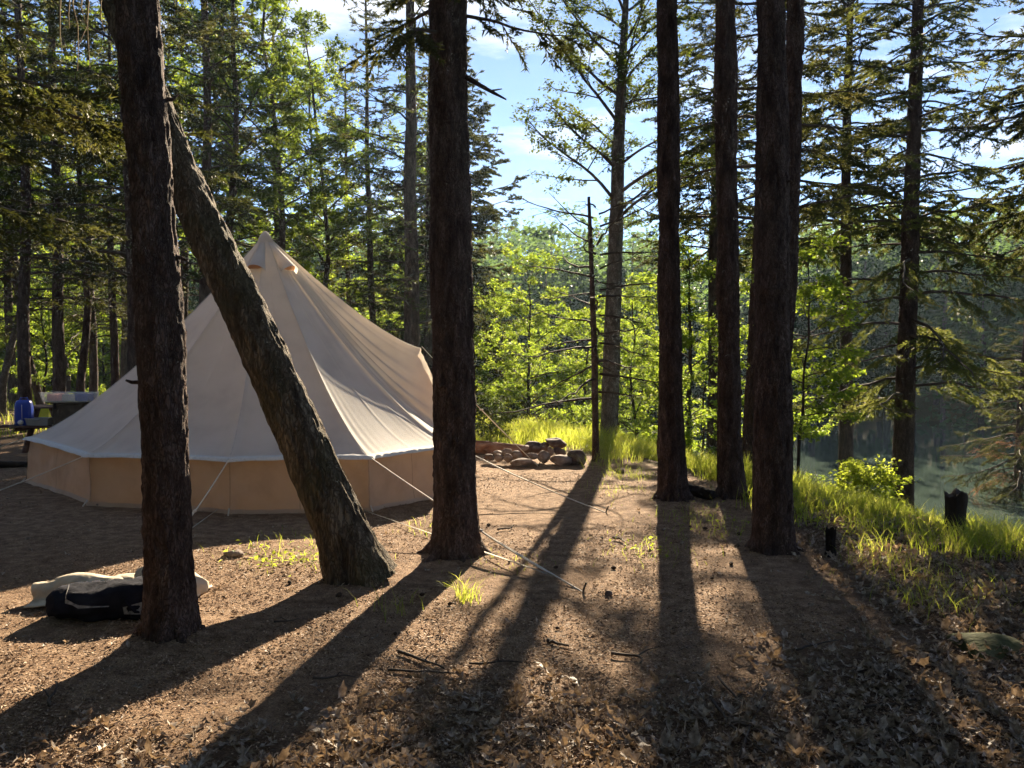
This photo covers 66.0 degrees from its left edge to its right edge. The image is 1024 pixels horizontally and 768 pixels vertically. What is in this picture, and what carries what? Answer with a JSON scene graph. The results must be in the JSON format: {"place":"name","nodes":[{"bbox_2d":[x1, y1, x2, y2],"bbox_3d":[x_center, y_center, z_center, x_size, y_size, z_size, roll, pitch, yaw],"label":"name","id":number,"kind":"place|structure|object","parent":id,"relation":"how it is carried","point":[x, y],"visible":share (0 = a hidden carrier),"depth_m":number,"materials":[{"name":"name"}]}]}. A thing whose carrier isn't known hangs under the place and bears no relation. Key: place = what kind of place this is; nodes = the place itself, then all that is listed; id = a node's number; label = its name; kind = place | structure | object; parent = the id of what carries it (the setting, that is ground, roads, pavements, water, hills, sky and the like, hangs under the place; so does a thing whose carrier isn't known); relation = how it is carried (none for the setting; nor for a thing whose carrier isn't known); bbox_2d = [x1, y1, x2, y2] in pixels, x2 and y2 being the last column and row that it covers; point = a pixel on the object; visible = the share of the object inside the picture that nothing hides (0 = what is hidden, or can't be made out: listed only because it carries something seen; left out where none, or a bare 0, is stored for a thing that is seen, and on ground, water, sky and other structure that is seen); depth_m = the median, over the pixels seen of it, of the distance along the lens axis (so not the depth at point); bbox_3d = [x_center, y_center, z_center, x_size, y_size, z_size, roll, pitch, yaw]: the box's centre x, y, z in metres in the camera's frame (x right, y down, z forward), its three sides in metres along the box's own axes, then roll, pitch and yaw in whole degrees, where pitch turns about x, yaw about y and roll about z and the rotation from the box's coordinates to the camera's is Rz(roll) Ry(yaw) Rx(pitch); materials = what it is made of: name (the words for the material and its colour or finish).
{"place":"outdoors","nodes":[
{"label":"outdoors","id":0,"kind":"place"},
{"bbox_2d":[0,271,1023,767],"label":"ground","id":1,"kind":"structure","parent":0,"point":[536,507],"depth_m":4.63,"materials":[{"name":"soil"}]},
{"bbox_2d":[0,461,27,467],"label":"fallen log","id":2,"kind":"object","parent":1,"relation":"on","point":[9,464],"visible":0.88,"depth_m":11.25,"materials":[{"name":"brown wood"}]},
{"bbox_2d":[0,404,52,452],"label":"picnic table","id":3,"kind":"object","parent":1,"relation":"on","point":[31,429],"visible":0.2,"depth_m":13.40,"materials":[{"name":"brown wood"}]},
{"bbox_2d":[14,397,33,425],"bbox_3d":[-8.186,0.456,13.223,0.260,0.473,0.230,0,2,-14],"label":"water can","id":4,"kind":"object","parent":3,"relation":"on","point":[23,409],"visible":0.95,"depth_m":13.15,"materials":[{"name":"blue plastic"}]},
{"bbox_2d":[24,417,52,425],"bbox_3d":[-7.915,0.628,13.236,0.400,0.123,0.271,0,2,0],"label":"grey tub","id":5,"kind":"object","parent":3,"relation":"on","point":[40,421],"visible":0.95,"depth_m":13.14,"materials":[{"name":"plastic"}]},
{"bbox_2d":[50,402,89,425],"bbox_3d":[-7.397,0.497,13.234,0.540,0.390,0.299,0,2,0],"label":"storage box","id":6,"kind":"object","parent":3,"relation":"on","point":[61,411],"visible":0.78,"depth_m":13.11,"materials":[{"name":"plastic"}]},
{"bbox_3d":[-7.415,0.217,13.231,0.860,0.163,0.380,0,2,0],"label":"clear bin","id":7,"kind":"object","parent":6,"relation":"on","visible":0},
{"bbox_2d":[47,393,63,400],"bbox_3d":[-7.655,0.222,13.231,0.180,0.120,0.220,0,2,-3],"label":"pink packet","id":8,"kind":"object","parent":7,"relation":"in","point":[55,397],"visible":0.88,"depth_m":13.12,"materials":[{"name":"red plastic"}]},
{"bbox_2d":[75,393,92,400],"bbox_3d":[-7.175,0.222,13.231,0.200,0.120,0.220,0,2,-3],"label":"blue packet","id":9,"kind":"object","parent":7,"relation":"in","point":[84,397],"visible":0.94,"depth_m":13.12,"materials":[{"name":"plastic"}]},
{"bbox_2d":[0,255,64,400],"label":"sapling","id":10,"kind":"object","parent":1,"relation":"on","point":[35,343],"visible":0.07,"depth_m":34.28,"materials":[{"name":"green plant"}]},
{"bbox_2d":[0,260,75,394],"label":"sapling","id":11,"kind":"object","parent":1,"relation":"on","point":[1,350],"visible":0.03,"depth_m":41.24,"materials":[{"name":"green plant"}]},
{"bbox_2d":[0,7,83,407],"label":"spruce tree","id":12,"kind":"object","parent":1,"relation":"on","point":[12,383],"visible":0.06,"depth_m":25.99,"materials":[{"name":"green plant"}]},
{"bbox_2d":[0,3,97,416],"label":"broadleaf tree","id":13,"kind":"object","parent":1,"relation":"on","point":[4,375],"visible":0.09,"depth_m":21.94,"materials":[{"name":"green plant"}]},
{"bbox_2d":[0,0,99,404],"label":"broadleaf tree","id":14,"kind":"object","parent":1,"relation":"on","point":[37,393],"visible":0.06,"depth_m":23.17,"materials":[{"name":"green plant"}]},
{"bbox_2d":[0,265,105,403],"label":"sapling","id":15,"kind":"object","parent":1,"relation":"on","point":[39,378],"visible":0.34,"depth_m":23.94,"materials":[{"name":"green plant"}]},
{"bbox_2d":[0,246,105,401],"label":"sapling","id":16,"kind":"object","parent":1,"relation":"on","point":[49,322],"visible":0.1,"depth_m":31.23,"materials":[{"name":"green plant"}]},
{"bbox_2d":[0,285,109,403],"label":"sapling","id":17,"kind":"object","parent":1,"relation":"on","point":[47,348],"visible":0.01,"depth_m":35.74,"materials":[{"name":"green plant"}]},
{"bbox_2d":[0,13,119,401],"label":"broadleaf tree","id":18,"kind":"object","parent":1,"relation":"on","point":[68,377],"visible":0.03,"depth_m":27.93,"materials":[{"name":"green plant"}]},
{"bbox_2d":[0,0,124,401],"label":"spruce tree","id":19,"kind":"object","parent":1,"relation":"on","point":[81,371],"visible":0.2,"depth_m":18.67,"materials":[{"name":"green plant"}]},
{"bbox_2d":[0,0,125,432],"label":"spruce tree","id":20,"kind":"object","parent":1,"relation":"on","point":[24,380],"visible":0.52,"depth_m":16.87,"materials":[{"name":"green plant"}]},
{"bbox_2d":[0,0,126,401],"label":"spruce tree","id":21,"kind":"object","parent":1,"relation":"on","point":[58,367],"visible":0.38,"depth_m":18.35,"materials":[{"name":"green plant"}]},
{"bbox_2d":[23,572,122,607],"bbox_3d":[-2.699,1.274,4.999,0.616,0.146,0.428,0,2,-7],"label":"canvas sack","id":22,"kind":"object","parent":1,"relation":"on","point":[41,591],"visible":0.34,"depth_m":4.93,"materials":[{"name":"fabric"}]},
{"bbox_2d":[30,253,120,393],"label":"sapling","id":23,"kind":"object","parent":1,"relation":"on","point":[40,365],"visible":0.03,"depth_m":32.04,"materials":[{"name":"green plant"}]},
{"bbox_2d":[32,259,121,404],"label":"sapling","id":24,"kind":"object","parent":1,"relation":"on","point":[104,345],"visible":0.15,"depth_m":31.92,"materials":[{"name":"green plant"}]},
{"bbox_2d":[30,0,126,401],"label":"spruce tree","id":25,"kind":"object","parent":1,"relation":"on","point":[93,372],"visible":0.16,"depth_m":23.70,"materials":[{"name":"green plant"}]},
{"bbox_2d":[45,4,126,385],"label":"spruce tree","id":26,"kind":"object","parent":1,"relation":"on","point":[112,311],"visible":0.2,"depth_m":20.86,"materials":[{"name":"green plant"}]},
{"bbox_2d":[45,576,142,621],"bbox_3d":[-2.326,1.277,4.686,0.825,0.238,0.365,0,2,-3],"label":"duffel bag","id":27,"kind":"object","parent":1,"relation":"on","point":[107,599],"visible":0.78,"depth_m":4.57,"materials":[{"name":"grey fabric"}]},
{"bbox_2d":[85,281,120,395],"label":"sapling","id":28,"kind":"object","parent":1,"relation":"on","point":[105,339],"visible":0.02,"depth_m":30.43,"materials":[{"name":"green plant"}]},
{"bbox_2d":[98,301,120,391],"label":"sapling","id":29,"kind":"object","parent":1,"relation":"on","point":[106,366],"visible":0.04,"depth_m":34.42,"materials":[{"name":"green plant"}]},
{"bbox_2d":[0,0,219,265],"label":"spruce tree","id":30,"kind":"object","parent":1,"relation":"on","point":[32,106],"visible":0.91,"depth_m":5.72,"materials":[{"name":"green plant"}]},
{"bbox_2d":[40,18,190,379],"bbox_3d":[-13.590,-6.408,26.916,4.512,15.507,5.243,-1,2,-31],"label":"spruce tree","id":31,"kind":"object","parent":1,"relation":"on","point":[123,359],"visible":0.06,"depth_m":27.35,"materials":[{"name":"green plant"}]},
{"bbox_2d":[0,0,260,373],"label":"spruce tree","id":32,"kind":"object","parent":1,"relation":"on","point":[124,196],"visible":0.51,"depth_m":13.22,"materials":[{"name":"green plant"}]},
{"bbox_2d":[84,0,212,246],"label":"broadleaf tree","id":33,"kind":"object","parent":1,"relation":"on","point":[181,65],"visible":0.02,"depth_m":22.44,"materials":[{"name":"green plant"}]},
{"bbox_2d":[114,0,205,643],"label":"spruce tree","id":34,"kind":"object","parent":1,"relation":"on","point":[170,610],"visible":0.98,"depth_m":4.13,"materials":[{"name":"brown plant"}]},
{"bbox_2d":[118,0,220,341],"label":"spruce tree","id":35,"kind":"object","parent":1,"relation":"on","point":[186,287],"visible":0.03,"depth_m":24.87,"materials":[{"name":"green plant"}]},
{"bbox_2d":[134,566,211,596],"bbox_3d":[-2.162,1.222,5.026,0.468,0.234,0.354,0,2,0],"label":"stuff sack","id":36,"kind":"object","parent":1,"relation":"on","point":[203,585],"visible":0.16,"depth_m":4.98,"materials":[{"name":"fabric"}]},
{"bbox_2d":[71,0,329,303],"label":"spruce tree","id":37,"kind":"object","parent":1,"relation":"on","point":[209,123],"visible":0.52,"depth_m":16.36,"materials":[{"name":"green plant"}]},
{"bbox_2d":[188,25,263,305],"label":"spruce tree","id":38,"kind":"object","parent":1,"relation":"on","point":[261,146],"visible":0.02,"depth_m":25.83,"materials":[{"name":"green plant"}]},
{"bbox_2d":[165,0,299,251],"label":"broadleaf tree","id":39,"kind":"object","parent":1,"relation":"on","point":[244,158],"visible":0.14,"depth_m":20.49,"materials":[{"name":"green plant"}]},
{"bbox_2d":[161,0,313,233],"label":"broadleaf tree","id":40,"kind":"object","parent":1,"relation":"on","point":[266,194],"visible":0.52,"depth_m":17.85,"materials":[{"name":"green plant"}]},
{"bbox_2d":[99,0,397,587],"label":"maple tree","id":41,"kind":"object","parent":1,"relation":"on","point":[351,550],"visible":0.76,"depth_m":5.40,"materials":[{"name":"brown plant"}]},
{"bbox_2d":[193,0,364,256],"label":"broadleaf tree","id":42,"kind":"object","parent":1,"relation":"on","point":[275,25],"visible":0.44,"depth_m":20.30,"materials":[{"name":"green plant"}]},
{"bbox_2d":[229,2,345,297],"bbox_3d":[-7.314,-5.291,24.358,4.643,14.142,4.181,0,2,-12],"label":"spruce tree","id":43,"kind":"object","parent":1,"relation":"on","point":[292,254],"visible":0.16,"depth_m":24.25,"materials":[{"name":"green plant"}]},
{"bbox_2d":[0,231,608,591],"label":"bell tent","id":44,"kind":"object","parent":1,"relation":"on","point":[367,383],"visible":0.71,"depth_m":8.81,"materials":[{"name":"fabric"}]},
{"bbox_2d":[250,36,382,302],"bbox_3d":[-6.767,-4.543,25.928,5.149,13.476,4.098,1,2,35],"label":"broadleaf tree","id":45,"kind":"object","parent":1,"relation":"on","point":[308,268],"visible":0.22,"depth_m":25.16,"materials":[{"name":"green plant"}]},
{"bbox_2d":[257,6,393,287],"bbox_3d":[-5.084,-4.574,21.636,3.615,11.806,4.541,0,2,-17],"label":"broadleaf tree","id":46,"kind":"object","parent":1,"relation":"on","point":[337,216],"visible":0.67,"depth_m":21.38,"materials":[{"name":"green plant"}]},
{"bbox_2d":[301,67,394,322],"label":"spruce tree","id":47,"kind":"object","parent":1,"relation":"on","point":[349,297],"visible":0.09,"depth_m":27.14,"materials":[{"name":"green plant"}]},
{"bbox_2d":[298,0,424,338],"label":"spruce tree","id":48,"kind":"object","parent":1,"relation":"on","point":[353,239],"visible":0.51,"depth_m":23.57,"materials":[{"name":"green plant"}]},
{"bbox_2d":[335,68,427,312],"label":"broadleaf tree","id":49,"kind":"object","parent":1,"relation":"on","point":[392,127],"visible":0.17,"depth_m":25.07,"materials":[{"name":"green plant"}]},
{"bbox_2d":[314,0,513,347],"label":"spruce tree","id":50,"kind":"object","parent":1,"relation":"on","point":[410,299],"visible":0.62,"depth_m":17.37,"materials":[{"name":"green plant"}]},
{"bbox_2d":[365,135,475,349],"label":"broadleaf tree","id":51,"kind":"object","parent":1,"relation":"on","point":[382,318],"visible":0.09,"depth_m":26.22,"materials":[{"name":"green plant"}]},
{"bbox_2d":[397,649,444,668],"bbox_3d":[-0.445,1.385,3.988,0.342,0.029,0.060,1,2,40],"label":"fallen twig","id":52,"kind":"object","parent":1,"relation":"on","point":[413,656],"visible":1,"depth_m":4.00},
{"bbox_2d":[387,668,454,673],"bbox_3d":[-0.444,1.388,3.796,0.337,0.031,0.092,0,2,7],"label":"fallen twig","id":53,"kind":"object","parent":1,"relation":"on","point":[404,670],"visible":0.98,"depth_m":3.83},
{"bbox_2d":[375,32,485,390],"bbox_3d":[-2.342,-3.828,20.735,3.365,10.903,3.026,1,2,41],"label":"spruce tree","id":54,"kind":"object","parent":1,"relation":"on","point":[427,341],"visible":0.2,"depth_m":20.77,"materials":[{"name":"green plant"}]},
{"bbox_2d":[367,46,557,426],"bbox_3d":[-1.872,-3.623,23.702,6.611,13.428,6.593,1,2,25],"label":"spruce tree","id":55,"kind":"object","parent":1,"relation":"on","point":[486,211],"visible":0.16,"depth_m":23.37,"materials":[{"name":"green plant"}]},
{"bbox_2d":[337,0,593,562],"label":"spruce tree","id":56,"kind":"object","parent":1,"relation":"on","point":[455,534],"visible":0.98,"depth_m":6.01,"materials":[{"name":"brown plant"}]},
{"bbox_2d":[475,393,522,439],"bbox_3d":[-0.440,0.642,14.199,1.319,1.009,1.426,0,2,0],"label":"bush","id":57,"kind":"object","parent":1,"relation":"on","point":[497,408],"visible":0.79,"depth_m":14.05,"materials":[{"name":"green plant"}]},
{"bbox_2d":[475,440,527,457],"bbox_3d":[-0.618,1.035,12.989,2.013,0.281,0.260,1,2,20],"label":"fallen log","id":58,"kind":"object","parent":1,"relation":"on","point":[485,447],"visible":0.29,"depth_m":12.78,"materials":[{"name":"wood"}]},
{"bbox_2d":[473,283,543,421],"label":"sapling","id":59,"kind":"object","parent":1,"relation":"on","point":[484,374],"visible":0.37,"depth_m":21.72,"materials":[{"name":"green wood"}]},
{"bbox_2d":[0,491,1023,767],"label":"leaf litter","id":60,"kind":"object","parent":1,"relation":"on","point":[794,739],"visible":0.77,"depth_m":3.32,"materials":[{"name":"plant"}]},
{"bbox_2d":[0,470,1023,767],"bbox_3d":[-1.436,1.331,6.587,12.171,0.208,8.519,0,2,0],"label":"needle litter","id":61,"kind":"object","parent":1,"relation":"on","point":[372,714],"visible":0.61,"depth_m":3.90,"materials":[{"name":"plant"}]},
{"bbox_2d":[0,182,1023,429],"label":"shore woods","id":62,"kind":"object","parent":1,"relation":"on","point":[872,264],"visible":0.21,"depth_m":46.18,"materials":[{"name":"green plant"}]},
{"bbox_2d":[0,398,1023,631],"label":"grass","id":63,"kind":"structure","parent":1,"relation":"on","point":[574,436],"depth_m":7.65,"materials":[{"name":"plant"}]},
{"bbox_2d":[510,458,535,466],"bbox_3d":[0.159,1.145,11.492,0.383,0.140,0.225,0,2,0],"label":"fire ring rock","id":64,"kind":"object","parent":1,"relation":"on","point":[521,462],"visible":1,"depth_m":11.42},
{"bbox_2d":[524,441,541,453],"bbox_3d":[0.318,0.983,12.019,0.288,0.224,0.195,-1,2,-23],"label":"fire ring rock","id":65,"kind":"object","parent":1,"relation":"on","point":[534,446],"visible":0.63,"depth_m":11.96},
{"bbox_2d":[540,442,549,451],"bbox_3d":[0.501,0.964,12.032,0.160,0.164,0.112,0,2,0],"label":"fire ring rock","id":66,"kind":"object","parent":65,"relation":"on","point":[544,446],"visible":0.77,"depth_m":11.99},
{"bbox_2d":[545,437,566,447],"bbox_3d":[0.671,0.903,12.024,0.340,0.172,0.241,0,2,0],"label":"fire ring rock","id":67,"kind":"object","parent":66,"relation":"on","point":[554,442],"visible":0.93,"depth_m":11.94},
{"bbox_2d":[475,241,601,425],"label":"sapling","id":68,"kind":"object","parent":1,"relation":"on","point":[510,365],"visible":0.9,"depth_m":18.80,"materials":[{"name":"plant"}]},
{"bbox_2d":[538,450,550,463],"bbox_3d":[0.468,1.077,11.632,0.205,0.195,0.168,0,2,0],"label":"fire ring rock","id":69,"kind":"object","parent":1,"relation":"on","point":[544,456],"visible":0.98,"depth_m":11.58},
{"bbox_2d":[507,322,590,427],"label":"sapling","id":70,"kind":"object","parent":1,"relation":"on","point":[547,337],"visible":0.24,"depth_m":22.84,"materials":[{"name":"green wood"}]},
{"bbox_2d":[550,455,571,465],"bbox_3d":[0.714,1.134,11.535,0.327,0.199,0.218,0,2,0],"label":"fire ring rock","id":71,"kind":"object","parent":1,"relation":"on","point":[561,460],"visible":0.96,"depth_m":11.45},
{"bbox_2d":[219,501,932,576],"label":"ground weeds","id":72,"kind":"object","parent":1,"relation":"on","point":[273,552],"visible":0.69,"depth_m":6.22,"materials":[{"name":"plant"}]},
{"bbox_2d":[567,450,586,464],"bbox_3d":[0.954,1.097,11.637,0.302,0.249,0.206,0,2,0],"label":"fire ring rock","id":73,"kind":"object","parent":1,"relation":"on","point":[576,458],"visible":0.87,"depth_m":11.58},
{"bbox_2d":[537,302,637,431],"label":"sapling","id":74,"kind":"object","parent":1,"relation":"on","point":[584,410],"visible":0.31,"depth_m":21.36,"materials":[{"name":"plant"}]},
{"bbox_2d":[486,187,693,461],"bbox_3d":[1.186,-0.864,11.964,2.914,4.190,2.808,1,2,39],"label":"dead spruce","id":75,"kind":"object","parent":1,"relation":"on","point":[595,361],"visible":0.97,"depth_m":11.94,"materials":[{"name":"brown plant"}]},
{"bbox_2d":[584,314,650,438],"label":"sapling","id":76,"kind":"object","parent":1,"relation":"on","point":[623,397],"visible":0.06,"depth_m":22.36,"materials":[{"name":"plant"}]},
{"bbox_2d":[510,0,755,436],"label":"broadleaf tree","id":77,"kind":"object","parent":1,"relation":"on","point":[615,158],"visible":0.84,"depth_m":14.21,"materials":[{"name":"green plant"}]},
{"bbox_2d":[611,647,657,663],"bbox_3d":[0.628,1.369,3.957,0.246,0.035,0.197,0,2,0],"label":"fallen twig","id":78,"kind":"object","parent":1,"relation":"on","point":[625,654],"visible":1,"depth_m":4.00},
{"bbox_2d":[583,269,699,453],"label":"sapling","id":79,"kind":"object","parent":1,"relation":"on","point":[635,419],"visible":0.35,"depth_m":19.34,"materials":[{"name":"plant"}]},
{"bbox_2d":[619,325,695,450],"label":"sapling","id":80,"kind":"object","parent":1,"relation":"on","point":[640,341],"visible":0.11,"depth_m":22.87,"materials":[{"name":"plant"}]},
{"bbox_2d":[650,0,694,501],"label":"spruce tree","id":81,"kind":"object","parent":1,"relation":"on","point":[672,483],"visible":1,"depth_m":8.27,"materials":[{"name":"brown plant"}]},
{"bbox_2d":[620,236,746,452],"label":"sapling","id":82,"kind":"object","parent":1,"relation":"on","point":[689,340],"visible":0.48,"depth_m":15.91,"materials":[{"name":"plant"}]},
{"bbox_2d":[641,313,746,457],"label":"sapling","id":83,"kind":"object","parent":1,"relation":"on","point":[704,348],"visible":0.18,"depth_m":20.93,"materials":[{"name":"plant"}]},
{"bbox_2d":[688,483,715,499],"bbox_3d":[2.015,1.165,8.536,0.129,0.150,0.455,-1,2,-29],"label":"charred log","id":84,"kind":"object","parent":1,"relation":"on","point":[701,492],"visible":0.75,"depth_m":8.41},
{"bbox_2d":[628,0,826,460],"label":"spruce tree","id":85,"kind":"object","parent":1,"relation":"on","point":[711,254],"visible":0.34,"depth_m":19.76,"materials":[{"name":"green plant"}]},
{"bbox_2d":[714,0,750,499],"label":"spruce tree","id":86,"kind":"object","parent":1,"relation":"on","point":[731,477],"visible":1,"depth_m":8.33,"materials":[{"name":"brown plant"}]},
{"bbox_2d":[709,696,764,752],"bbox_3d":[0.899,1.362,3.198,0.074,0.037,0.487,0,2,-14],"label":"fallen twig","id":87,"kind":"object","parent":1,"relation":"on","point":[724,715],"visible":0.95,"depth_m":3.16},
{"bbox_2d":[738,677,775,757],"bbox_3d":[1.029,1.360,3.302,0.022,0.050,0.812,1,2,27],"label":"fallen twig","id":88,"kind":"object","parent":1,"relation":"on","point":[745,739],"visible":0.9,"depth_m":3.15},
{"bbox_2d":[619,0,927,469],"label":"spruce tree","id":89,"kind":"object","parent":1,"relation":"on","point":[747,436],"visible":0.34,"depth_m":10.93,"materials":[{"name":"green plant"}]},
{"bbox_2d":[710,256,837,482],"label":"sapling","id":90,"kind":"object","parent":1,"relation":"on","point":[747,288],"visible":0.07,"depth_m":18.67,"materials":[{"name":"plant"}]},
{"bbox_2d":[744,0,806,555],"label":"spruce tree","id":91,"kind":"object","parent":1,"relation":"on","point":[773,532],"visible":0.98,"depth_m":6.08,"materials":[{"name":"brown plant"}]},
{"bbox_2d":[786,0,804,371],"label":"spruce tree","id":92,"kind":"object","parent":1,"relation":"on","point":[795,27],"visible":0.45,"depth_m":6.98,"materials":[{"name":"brown plant"}]},
{"bbox_2d":[740,232,873,480],"bbox_3d":[3.830,-0.197,10.305,1.826,3.528,1.737,-1,2,-36],"label":"sapling","id":93,"kind":"object","parent":1,"relation":"on","point":[835,379],"visible":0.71,"depth_m":10.18,"materials":[{"name":"plant"}]},
{"bbox_2d":[824,527,836,557],"bbox_3d":[2.487,1.251,6.159,0.122,0.291,0.121,0,2,0],"label":"tree stump","id":94,"kind":"object","parent":1,"relation":"on","point":[830,539],"visible":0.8,"depth_m":6.12,"materials":[{"name":"wood"}]},
{"bbox_2d":[709,0,1005,493],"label":"spruce tree","id":95,"kind":"object","parent":1,"relation":"on","point":[845,444],"visible":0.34,"depth_m":16.54,"materials":[{"name":"green plant"}]},
{"bbox_2d":[826,454,920,510],"bbox_3d":[5.260,1.706,11.635,1.459,1.342,1.591,1,2,33],"label":"bush","id":96,"kind":"object","parent":1,"relation":"on","point":[863,478],"visible":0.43,"depth_m":11.62,"materials":[{"name":"green plant"}]},
{"bbox_2d":[750,0,1023,509],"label":"spruce tree","id":97,"kind":"object","parent":1,"relation":"on","point":[907,344],"visible":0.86,"depth_m":12.42,"materials":[{"name":"green plant"}]},
{"bbox_2d":[875,0,1023,280],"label":"spruce tree","id":98,"kind":"object","parent":1,"relation":"on","point":[1001,221],"visible":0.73,"depth_m":13.69,"materials":[{"name":"green plant"}]},
{"bbox_2d":[940,488,967,533],"bbox_3d":[3.887,1.146,6.924,0.268,0.450,0.267,0,2,0],"label":"tree stump","id":99,"kind":"object","parent":1,"relation":"on","point":[956,502],"visible":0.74,"depth_m":6.85,"materials":[{"name":"brown wood"}]},
{"bbox_2d":[938,319,1023,503],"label":"spruce tree","id":100,"kind":"object","parent":1,"relation":"on","point":[1015,486],"visible":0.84,"depth_m":18.90,"materials":[{"name":"green plant"}]},
{"bbox_2d":[946,632,1023,661],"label":"mossy boulder","id":101,"kind":"object","parent":1,"relation":"on","point":[992,642],"visible":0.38,"depth_m":4.04,"materials":[{"name":"stone"}]},
{"bbox_2d":[0,0,1023,265],"label":"sky","id":102,"kind":"structure","parent":0,"point":[503,70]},
{"bbox_2d":[512,414,1023,532],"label":"pond water","id":103,"kind":"structure","parent":0,"point":[871,442],"depth_m":27.32,"materials":[{"name":"grey liquid"}]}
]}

